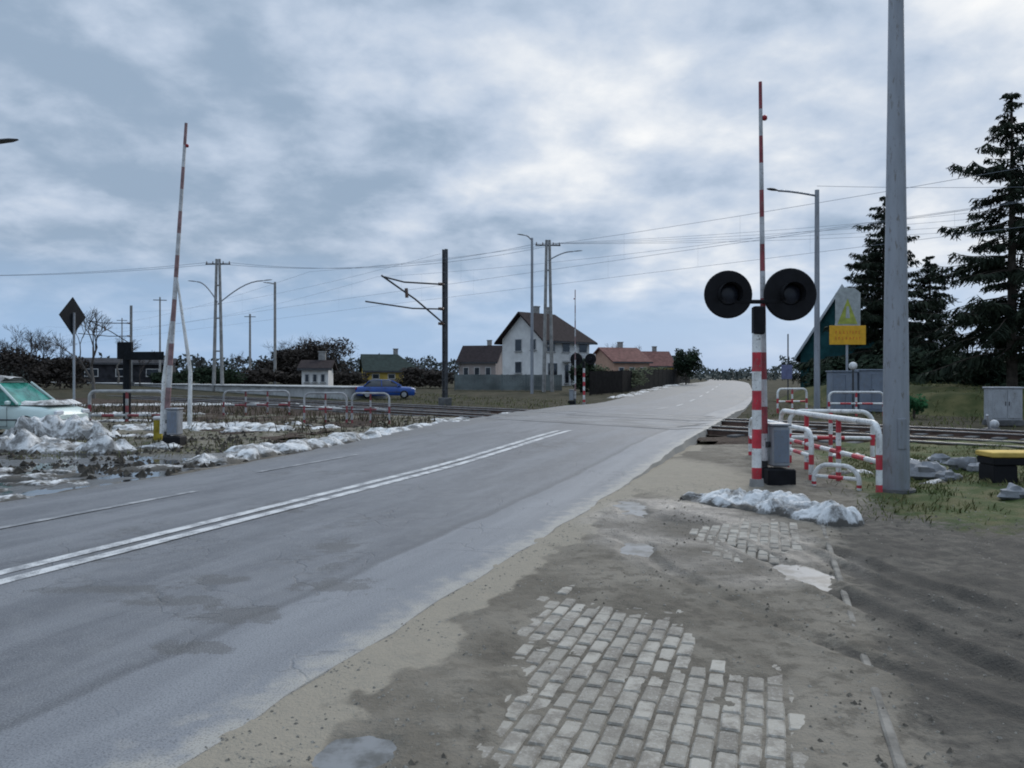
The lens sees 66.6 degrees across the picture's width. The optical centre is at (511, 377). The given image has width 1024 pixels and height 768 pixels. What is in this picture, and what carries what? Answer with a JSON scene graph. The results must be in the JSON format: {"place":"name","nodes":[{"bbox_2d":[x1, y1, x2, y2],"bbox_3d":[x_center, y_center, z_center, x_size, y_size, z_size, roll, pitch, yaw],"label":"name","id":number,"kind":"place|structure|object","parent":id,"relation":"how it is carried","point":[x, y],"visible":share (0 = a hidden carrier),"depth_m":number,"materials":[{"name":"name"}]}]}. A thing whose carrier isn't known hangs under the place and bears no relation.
{"place":"outdoors","nodes":[
{"label":"outdoors","id":0,"kind":"place"},
{"bbox_2d":[0,452,188,495],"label":"roadside water","id":1,"kind":"structure","parent":0,"point":[44,490],"depth_m":14.17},
{"bbox_2d":[0,464,185,501],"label":"slush","id":2,"kind":"object","parent":1,"relation":"on","point":[34,479],"visible":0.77,"depth_m":12.78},
{"bbox_2d":[0,379,751,767],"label":"road","id":3,"kind":"structure","parent":0,"point":[174,653],"depth_m":6.85,"materials":[{"name":"asphalt"}]},
{"bbox_2d":[0,454,358,528],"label":"old lane line","id":4,"kind":"object","parent":3,"relation":"on","point":[22,523],"visible":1,"depth_m":9.91,"materials":[{"name":"paint"}]},
{"bbox_2d":[0,430,571,583],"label":"line","id":5,"kind":"object","parent":3,"relation":"on","point":[52,568],"visible":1,"depth_m":8.69,"materials":[{"name":"paint"}]},
{"bbox_2d":[491,412,712,428],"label":"crossing panels","id":6,"kind":"object","parent":3,"relation":"on","point":[602,421],"visible":1,"depth_m":27.48,"materials":[{"name":"concrete"}]},
{"bbox_2d":[0,0,1023,374],"label":"sky","id":7,"kind":"structure","parent":0,"point":[322,135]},
{"bbox_2d":[1,200,1023,351],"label":"overhead line","id":8,"kind":"object","parent":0,"point":[619,276],"visible":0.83,"depth_m":30.10,"materials":[{"name":"metal"}]},
{"bbox_2d":[12,167,1023,341],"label":"overhead line","id":9,"kind":"object","parent":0,"point":[628,233],"visible":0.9,"depth_m":24.77,"materials":[{"name":"metal"}]},
{"bbox_2d":[25,379,1023,465],"bbox_3d":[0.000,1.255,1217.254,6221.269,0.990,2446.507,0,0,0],"label":"ground","id":10,"kind":"structure","parent":0,"point":[773,386],"depth_m":62.18,"materials":[{"name":"soil"}]},
{"bbox_2d":[0,323,48,376],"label":"bare tree","id":11,"kind":"object","parent":10,"relation":"on","point":[16,338],"visible":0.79,"depth_m":88.02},
{"bbox_2d":[0,346,53,386],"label":"hedge","id":12,"kind":"object","parent":10,"relation":"on","point":[13,360],"visible":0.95,"depth_m":79.58,"materials":[{"name":"brown plant"}]},
{"bbox_2d":[23,328,54,384],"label":"bare tree","id":13,"kind":"object","parent":10,"relation":"on","point":[31,337],"visible":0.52,"depth_m":101.26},
{"bbox_2d":[27,333,68,385],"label":"bare tree","id":14,"kind":"object","parent":10,"relation":"on","point":[45,350],"visible":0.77,"depth_m":91.23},
{"bbox_2d":[24,355,90,388],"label":"hedge","id":15,"kind":"object","parent":10,"relation":"on","point":[61,370],"visible":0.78,"depth_m":81.56,"materials":[{"name":"brown plant"}]},
{"bbox_2d":[59,297,85,405],"bbox_3d":[-13.271,-0.348,23.603,0.107,4.196,1.140,0,0,9],"label":"priority sign","id":16,"kind":"object","parent":10,"relation":"on","point":[72,315],"visible":0.87,"depth_m":23.58,"materials":[{"name":"metal"}]},
{"bbox_2d":[44,306,112,398],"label":"bare tree","id":17,"kind":"object","parent":10,"relation":"on","point":[91,378],"visible":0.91,"depth_m":59.45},
{"bbox_2d":[0,414,183,454],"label":"snow heap","id":18,"kind":"object","parent":10,"relation":"on","point":[46,434],"visible":0.97,"depth_m":17.98,"materials":[{"name":"snow"}]},
{"bbox_2d":[78,305,134,385],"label":"catenary mast","id":19,"kind":"object","parent":10,"relation":"on","point":[131,331],"visible":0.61,"depth_m":91.51,"materials":[{"name":"metal"}]},
{"bbox_2d":[70,358,178,383],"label":"house","id":20,"kind":"structure","parent":10,"relation":"on","point":[104,370],"depth_m":112.25,"materials":[{"name":"concrete"}]},
{"bbox_2d":[88,390,160,421],"bbox_3d":[-13.676,1.056,27.700,2.767,1.288,0.120,0,0,0],"label":"pedestrian railing","id":21,"kind":"object","parent":10,"relation":"on","point":[127,415],"visible":0.64,"depth_m":27.66,"materials":[{"name":"metal"}]},
{"bbox_2d":[153,416,162,440],"bbox_3d":[-9.271,1.345,20.428,0.230,0.690,0.190,0,0,-11],"label":"kilometre post","id":22,"kind":"object","parent":10,"relation":"on","point":[156,428],"visible":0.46,"depth_m":20.35,"materials":[{"name":"yellow paint"}]},
{"bbox_2d":[159,297,166,371],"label":"utility pole","id":23,"kind":"object","parent":10,"relation":"on","point":[160,300],"visible":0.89,"depth_m":99.93,"materials":[{"name":"metal"}]},
{"bbox_2d":[146,371,194,383],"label":"hedge","id":24,"kind":"object","parent":10,"relation":"on","point":[155,377],"visible":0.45,"depth_m":91.26,"materials":[{"name":"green plant"}]},
{"bbox_2d":[159,123,191,445],"bbox_3d":[-8.187,-2.227,18.927,0.785,7.919,0.420,0,0,0],"label":"level crossing barrier","id":25,"kind":"object","parent":10,"relation":"on","point":[171,421],"visible":0.94,"depth_m":18.89,"materials":[{"name":"metal"}]},
{"bbox_2d":[172,367,247,383],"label":"hedge","id":26,"kind":"object","parent":10,"relation":"on","point":[203,375],"visible":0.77,"depth_m":83.24,"materials":[{"name":"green plant"}]},
{"bbox_2d":[47,382,385,399],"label":"railway platform","id":27,"kind":"structure","parent":10,"relation":"on","point":[303,390],"depth_m":65.98,"materials":[{"name":"concrete"}]},
{"bbox_2d":[0,399,435,450],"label":"dry weeds","id":28,"kind":"object","parent":10,"relation":"on","point":[104,408],"visible":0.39,"depth_m":28.43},
{"bbox_2d":[112,421,339,432],"bbox_3d":[-9.020,1.563,24.800,7.360,0.275,4.720,0,0,0],"label":"snow heap","id":29,"kind":"object","parent":10,"relation":"on","point":[238,427],"visible":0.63,"depth_m":23.99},
{"bbox_2d":[0,414,456,495],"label":"roadside mud","id":30,"kind":"structure","parent":10,"relation":"on","point":[20,489],"depth_m":18.89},
{"bbox_2d":[0,380,89,428],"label":"parked car","id":31,"kind":"object","parent":30,"relation":"on","point":[14,394],"visible":0.51,"depth_m":21.62,"materials":[{"name":"green paint"}]},
{"bbox_2d":[0,375,81,404],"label":"roof snow","id":32,"kind":"structure","parent":31,"relation":"on","point":[53,402],"depth_m":22.01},
{"bbox_2d":[0,416,438,478],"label":"debris","id":33,"kind":"object","parent":30,"relation":"on","point":[89,467],"visible":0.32,"depth_m":16.52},
{"bbox_2d":[189,259,270,390],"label":"utility pole","id":34,"kind":"object","parent":10,"relation":"on","point":[217,263],"visible":0.98,"depth_m":75.87,"materials":[{"name":"concrete"}]},
{"bbox_2d":[54,398,409,442],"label":"gravel yard","id":35,"kind":"structure","parent":10,"relation":"on","point":[356,422],"depth_m":31.58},
{"bbox_2d":[117,342,163,418],"bbox_3d":[-13.528,0.217,28.528,1.815,3.067,0.303,0,0,6],"label":"direction sign","id":36,"kind":"object","parent":35,"relation":"on","point":[126,353],"visible":0.91,"depth_m":28.47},
{"bbox_2d":[223,390,289,414],"bbox_3d":[-10.901,1.105,33.300,2.750,1.191,0.084,0,0,-13],"label":"pedestrian railing","id":37,"kind":"object","parent":10,"relation":"on","point":[246,404],"visible":0.9,"depth_m":33.24,"materials":[{"name":"metal"}]},
{"bbox_2d":[235,367,288,384],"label":"hedge","id":38,"kind":"object","parent":10,"relation":"on","point":[259,376],"visible":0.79,"depth_m":87.42,"materials":[{"name":"brown plant"}]},
{"bbox_2d":[263,282,276,384],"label":"street lamp","id":39,"kind":"object","parent":10,"relation":"on","point":[274,366],"visible":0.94,"depth_m":87.88,"materials":[{"name":"metal"}]},
{"bbox_2d":[255,348,295,374],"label":"thicket","id":40,"kind":"object","parent":10,"relation":"on","point":[268,364],"visible":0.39,"depth_m":106.44,"materials":[{"name":"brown plant"}]},
{"bbox_2d":[278,372,335,384],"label":"hedge","id":41,"kind":"object","parent":10,"relation":"on","point":[294,378],"visible":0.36,"depth_m":89.21,"materials":[{"name":"brown plant"}]},
{"bbox_2d":[297,351,336,385],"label":"house","id":42,"kind":"structure","parent":10,"relation":"on","point":[319,371],"depth_m":80.09,"materials":[{"name":"paint"}]},
{"bbox_2d":[281,337,354,375],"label":"thicket","id":43,"kind":"object","parent":10,"relation":"on","point":[309,350],"visible":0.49,"depth_m":105.02,"materials":[{"name":"brown plant"}]},
{"bbox_2d":[303,392,347,422],"bbox_3d":[-6.576,1.097,27.500,1.534,1.205,0.072,0,0,-8],"label":"pedestrian railing","id":44,"kind":"object","parent":10,"relation":"on","point":[325,408],"visible":0.94,"depth_m":27.47,"materials":[{"name":"metal"}]},
{"bbox_2d":[180,418,472,466],"bbox_3d":[-3.861,1.556,21.466,1.561,0.288,14.420,0,0,18],"label":"snow heap","id":45,"kind":"object","parent":10,"relation":"on","point":[237,454],"visible":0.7,"depth_m":17.24,"materials":[{"name":"snow"}]},
{"bbox_2d":[333,370,371,385],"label":"hedge","id":46,"kind":"object","parent":10,"relation":"on","point":[347,378],"visible":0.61,"depth_m":91.43,"materials":[{"name":"brown plant"}]},
{"bbox_2d":[351,392,389,423],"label":"pedestrian railing","id":47,"kind":"object","parent":10,"relation":"on","point":[370,393],"visible":0.91,"depth_m":27.12,"materials":[{"name":"metal"}]},
{"bbox_2d":[355,380,415,398],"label":"parked car","id":48,"kind":"object","parent":10,"relation":"on","point":[391,387],"visible":0.91,"depth_m":57.99,"materials":[{"name":"blue paint"}]},
{"bbox_2d":[359,348,414,383],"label":"house","id":49,"kind":"structure","parent":10,"relation":"on","point":[382,366],"depth_m":119.16,"materials":[{"name":"green tile"}]},
{"bbox_2d":[365,249,451,405],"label":"catenary mast","id":50,"kind":"object","parent":10,"relation":"on","point":[444,400],"visible":0.98,"depth_m":47.43,"materials":[{"name":"metal"}]},
{"bbox_2d":[395,367,453,387],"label":"hedge","id":51,"kind":"object","parent":10,"relation":"on","point":[431,378],"visible":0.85,"depth_m":83.48,"materials":[{"name":"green plant"}]},
{"bbox_2d":[0,402,944,483],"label":"snow scraps","id":52,"kind":"object","parent":10,"relation":"on","point":[462,417],"visible":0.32,"depth_m":29.49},
{"bbox_2d":[456,340,501,382],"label":"house","id":53,"kind":"structure","parent":10,"relation":"on","point":[482,359],"depth_m":125.64,"materials":[{"name":"brown tile"}]},
{"bbox_2d":[1,350,960,380],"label":"wood","id":54,"kind":"object","parent":10,"relation":"on","point":[773,375],"visible":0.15,"depth_m":240.90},
{"bbox_2d":[454,374,561,390],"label":"fence","id":55,"kind":"object","parent":10,"relation":"on","point":[501,382],"visible":0.9,"depth_m":77.09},
{"bbox_2d":[4,381,1023,524],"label":"grass","id":56,"kind":"structure","parent":10,"relation":"on","point":[934,492],"depth_m":15.18,"materials":[{"name":"plant"}]},
{"bbox_2d":[518,234,533,393],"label":"street lamp","id":57,"kind":"object","parent":10,"relation":"on","point":[531,358],"visible":0.96,"depth_m":69.89,"materials":[{"name":"metal"}]},
{"bbox_2d":[494,306,597,385],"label":"house","id":58,"kind":"structure","parent":10,"relation":"on","point":[513,339],"depth_m":94.72,"materials":[{"name":"paint"}]},
{"bbox_2d":[535,240,582,391],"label":"utility pole","id":59,"kind":"object","parent":10,"relation":"on","point":[548,258],"visible":0.93,"depth_m":73.89,"materials":[{"name":"concrete"}]},
{"bbox_2d":[110,399,1023,450],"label":"track bed","id":60,"kind":"object","parent":10,"relation":"on","point":[732,440],"visible":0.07,"depth_m":25.94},
{"bbox_2d":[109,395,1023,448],"bbox_3d":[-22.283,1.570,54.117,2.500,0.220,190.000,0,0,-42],"label":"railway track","id":61,"kind":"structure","parent":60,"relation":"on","point":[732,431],"depth_m":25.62,"materials":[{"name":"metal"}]},
{"bbox_2d":[176,395,1023,440],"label":"railway track","id":62,"kind":"structure","parent":60,"relation":"on","point":[991,434],"depth_m":26.43,"materials":[{"name":"metal"}]},
{"bbox_2d":[568,290,575,404],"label":"level crossing barrier","id":63,"kind":"object","parent":10,"relation":"on","point":[572,394],"visible":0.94,"depth_m":47.44,"materials":[{"name":"metal"}]},
{"bbox_2d":[568,358,597,392],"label":"hedge","id":64,"kind":"object","parent":10,"relation":"on","point":[579,376],"visible":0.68,"depth_m":69.33,"materials":[{"name":"green plant"}]},
{"bbox_2d":[570,353,595,403],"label":"crossing signal","id":65,"kind":"object","parent":10,"relation":"on","point":[590,358],"visible":0.92,"depth_m":49.12,"materials":[{"name":"red paint"}]},
{"bbox_2d":[178,440,1023,767],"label":"muddy verge","id":66,"kind":"structure","parent":10,"relation":"on","point":[732,626],"depth_m":4.95,"materials":[{"name":"gravel"}]},
{"bbox_2d":[311,736,396,767],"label":"puddle","id":67,"kind":"object","parent":66,"relation":"on","point":[366,752],"visible":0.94,"depth_m":3.39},
{"bbox_2d":[612,501,646,516],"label":"puddle","id":68,"kind":"object","parent":66,"relation":"on","point":[632,508],"visible":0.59,"depth_m":9.82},
{"bbox_2d":[620,543,653,556],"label":"puddle","id":69,"kind":"object","parent":66,"relation":"on","point":[642,549],"visible":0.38,"depth_m":7.42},
{"bbox_2d":[408,484,1022,767],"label":"mud clods","id":70,"kind":"object","parent":66,"relation":"on","point":[877,759],"visible":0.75,"depth_m":4.76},
{"bbox_2d":[704,268,816,486],"bbox_3d":[3.732,0.002,11.707,1.685,3.305,0.360,0,0,0],"label":"crossing signal","id":71,"kind":"object","parent":66,"relation":"on","point":[789,294],"visible":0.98,"depth_m":11.70,"materials":[{"name":"red paint"}]},
{"bbox_2d":[748,417,813,479],"bbox_3d":[4.835,1.236,14.249,0.080,0.889,3.984,0,0,3],"label":"pedestrian railing","id":72,"kind":"object","parent":66,"relation":"on","point":[808,431],"visible":0.54,"depth_m":12.61,"materials":[{"name":"metal"}]},
{"bbox_2d":[772,564,835,590],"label":"puddle","id":73,"kind":"object","parent":66,"relation":"on","point":[814,577],"visible":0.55,"depth_m":6.44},
{"bbox_2d":[779,409,882,491],"bbox_3d":[5.150,1.134,12.974,0.088,1.093,4.539,0,0,2],"label":"pedestrian railing","id":74,"kind":"object","parent":66,"relation":"on","point":[839,452],"visible":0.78,"depth_m":12.20,"materials":[{"name":"metal"}]},
{"bbox_2d":[787,409,874,463],"bbox_3d":[6.024,1.135,14.750,1.562,1.091,0.084,0,0,12],"label":"pedestrian railing","id":75,"kind":"object","parent":66,"relation":"on","point":[831,437],"visible":0.69,"depth_m":14.71,"materials":[{"name":"metal"}]},
{"bbox_2d":[812,463,861,490],"bbox_3d":[4.790,1.468,11.525,0.724,0.423,0.068,0,0,43],"label":"pedestrian railing","id":76,"kind":"object","parent":66,"relation":"on","point":[818,468],"visible":0.92,"depth_m":11.48,"materials":[{"name":"metal"}]},
{"bbox_2d":[882,0,915,493],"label":"steel mast","id":77,"kind":"object","parent":66,"relation":"on","point":[896,449],"visible":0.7,"depth_m":10.80,"materials":[{"name":"metal"}]},
{"bbox_2d":[910,460,946,479],"bbox_3d":[6.473,1.507,12.282,0.718,0.418,0.568,0,0,0],"label":"stone","id":78,"kind":"object","parent":66,"relation":"on","point":[919,470],"visible":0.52,"depth_m":12.09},
{"bbox_2d":[928,453,950,462],"bbox_3d":[7.688,1.478,13.980,0.474,0.259,0.326,0,0,0],"label":"stone","id":79,"kind":"object","parent":66,"relation":"on","point":[939,457],"visible":0.47,"depth_m":13.89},
{"bbox_2d":[934,470,962,480],"bbox_3d":[6.588,1.511,11.825,0.421,0.242,0.303,0,0,-26],"label":"stone","id":80,"kind":"object","parent":66,"relation":"on","point":[946,475],"visible":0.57,"depth_m":11.74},
{"bbox_2d":[942,457,977,470],"bbox_3d":[7.429,1.453,12.874,0.537,0.324,0.387,0,0,-19],"label":"stone","id":81,"kind":"object","parent":66,"relation":"on","point":[960,462],"visible":0.54,"depth_m":12.77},
{"bbox_2d":[975,450,1023,483],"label":"bin","id":82,"kind":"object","parent":66,"relation":"on","point":[996,466],"depth_m":11.20,"materials":[{"name":"black paint"}]},
{"bbox_2d":[997,483,1023,499],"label":"stone","id":83,"kind":"object","parent":66,"relation":"on","point":[1011,491],"visible":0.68,"depth_m":9.84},
{"bbox_2d":[593,342,652,370],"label":"house","id":84,"kind":"structure","parent":10,"relation":"on","point":[619,357],"depth_m":119.57,"materials":[{"name":"red tile"}]},
{"bbox_2d":[594,364,652,387],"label":"hedge","id":85,"kind":"object","parent":10,"relation":"on","point":[637,379],"visible":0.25,"depth_m":75.79,"materials":[{"name":"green plant"}]},
{"bbox_2d":[589,369,689,394],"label":"fence","id":86,"kind":"object","parent":10,"relation":"on","point":[604,382],"visible":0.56,"depth_m":73.20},
{"bbox_2d":[608,383,687,398],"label":"verge snow","id":87,"kind":"structure","parent":10,"relation":"on","point":[639,392],"depth_m":70.91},
{"bbox_2d":[641,346,673,368],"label":"house","id":88,"kind":"structure","parent":10,"relation":"on","point":[660,358],"depth_m":137.03,"materials":[{"name":"red tile"}]},
{"bbox_2d":[672,347,702,383],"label":"evergreen tree","id":89,"kind":"object","parent":10,"relation":"on","point":[688,362],"visible":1,"depth_m":97.76,"materials":[{"name":"green plant"}]},
{"bbox_2d":[680,487,864,526],"bbox_3d":[3.218,1.526,9.580,0.943,0.315,2.558,0,0,-34],"label":"snow heap","id":90,"kind":"object","parent":10,"relation":"on","point":[803,507],"visible":0.95,"depth_m":9.23,"materials":[{"name":"snow"}]},
{"bbox_2d":[758,81,795,485],"bbox_3d":[4.028,-1.420,11.947,0.502,6.230,0.420,0,0,0],"label":"level crossing barrier","id":91,"kind":"object","parent":10,"relation":"on","point":[776,450],"visible":0.9,"depth_m":11.90,"materials":[{"name":"metal"}]},
{"bbox_2d":[781,334,791,400],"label":"information sign","id":92,"kind":"object","parent":10,"relation":"on","point":[786,371],"visible":0.89,"depth_m":51.92,"materials":[{"name":"metal"}]},
{"bbox_2d":[777,388,807,412],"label":"pedestrian railing","id":93,"kind":"object","parent":10,"relation":"on","point":[805,400],"visible":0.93,"depth_m":37.28,"materials":[{"name":"metal"}]},
{"bbox_2d":[767,188,819,418],"bbox_3d":[11.848,-3.102,32.819,2.401,9.704,0.278,0,0,-10],"label":"street lamp","id":94,"kind":"object","parent":10,"relation":"on","point":[817,328],"visible":0.94,"depth_m":32.91,"materials":[{"name":"metal"}]},
{"bbox_2d":[803,362,855,387],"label":"evergreen bush","id":95,"kind":"object","parent":10,"relation":"on","point":[810,376],"visible":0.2,"depth_m":54.27,"materials":[{"name":"green plant"}]},
{"bbox_2d":[794,285,874,387],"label":"house","id":96,"kind":"structure","parent":10,"relation":"on","point":[805,353],"depth_m":62.47,"materials":[{"name":"metal"}]},
{"bbox_2d":[825,371,858,408],"bbox_3d":[16.077,0.647,38.000,1.320,2.005,0.800,0,0,-1],"label":"trackside cabinet","id":97,"kind":"object","parent":10,"relation":"on","point":[839,380],"visible":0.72,"depth_m":37.63,"materials":[{"name":"metal"}]},
{"bbox_2d":[829,288,865,370],"bbox_3d":[17.180,-1.433,39.981,1.860,6.365,0.157,0,0,0],"label":"warning sign","id":98,"kind":"object","parent":10,"relation":"on","point":[847,329],"visible":0.98,"depth_m":39.91,"materials":[{"name":"metal"}]},
{"bbox_2d":[820,354,880,385],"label":"evergreen bush","id":99,"kind":"object","parent":10,"relation":"on","point":[837,364],"visible":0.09,"depth_m":51.52,"materials":[{"name":"green plant"}]},
{"bbox_2d":[828,391,882,415],"bbox_3d":[15.049,1.121,34.100,2.406,1.098,0.100,0,0,5],"label":"pedestrian railing","id":100,"kind":"object","parent":10,"relation":"on","point":[855,392],"visible":0.77,"depth_m":34.07,"materials":[{"name":"metal"}]},
{"bbox_2d":[820,524,906,767],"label":"kerb","id":101,"kind":"structure","parent":10,"relation":"on","point":[895,750],"depth_m":3.75,"materials":[{"name":"concrete"}]},
{"bbox_2d":[851,369,882,411],"bbox_3d":[17.389,0.613,38.100,1.320,2.075,0.800,0,0,-1],"label":"trackside cabinet","id":102,"kind":"object","parent":10,"relation":"on","point":[870,379],"visible":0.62,"depth_m":37.73,"materials":[{"name":"metal"}]},
{"bbox_2d":[781,196,957,383],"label":"spruce tree","id":103,"kind":"object","parent":10,"relation":"on","point":[872,264],"visible":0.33,"depth_m":55.41,"materials":[{"name":"green plant"}]},
{"bbox_2d":[909,394,928,417],"bbox_3d":[17.100,1.203,33.287,1.018,1.094,1.152,0,0,0],"label":"shrub","id":104,"kind":"object","parent":10,"relation":"on","point":[916,404],"visible":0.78,"depth_m":32.97,"materials":[{"name":"green plant"}]},
{"bbox_2d":[909,255,964,357],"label":"spruce tree","id":105,"kind":"object","parent":10,"relation":"on","point":[925,280],"visible":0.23,"depth_m":57.68,"materials":[{"name":"green plant"}]},
{"bbox_2d":[909,92,1023,386],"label":"spruce tree","id":106,"kind":"object","parent":10,"relation":"on","point":[1002,317],"visible":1,"depth_m":39.85,"materials":[{"name":"green plant"}]},
{"bbox_2d":[982,387,1023,425],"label":"relay cabinet","id":107,"kind":"object","parent":10,"relation":"on","point":[1002,406],"visible":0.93,"depth_m":27.12,"materials":[{"name":"metal"}]},
{"bbox_2d":[476,519,808,767],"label":"paving","id":108,"kind":"structure","parent":0,"point":[653,749],"depth_m":3.91,"materials":[{"name":"stone"}]},
{"bbox_2d":[772,384,1023,417],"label":"grass bank","id":109,"kind":"structure","parent":0,"point":[966,403],"depth_m":36.41,"materials":[{"name":"plant"}]},
{"bbox_2d":[857,346,956,384],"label":"evergreen bush","id":110,"kind":"object","parent":109,"relation":"on","point":[916,366],"visible":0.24,"depth_m":47.32,"materials":[{"name":"green plant"}]},
{"bbox_2d":[953,352,1023,386],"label":"evergreen bush","id":111,"kind":"object","parent":109,"relation":"on","point":[997,377],"visible":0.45,"depth_m":44.44,"materials":[{"name":"green plant"}]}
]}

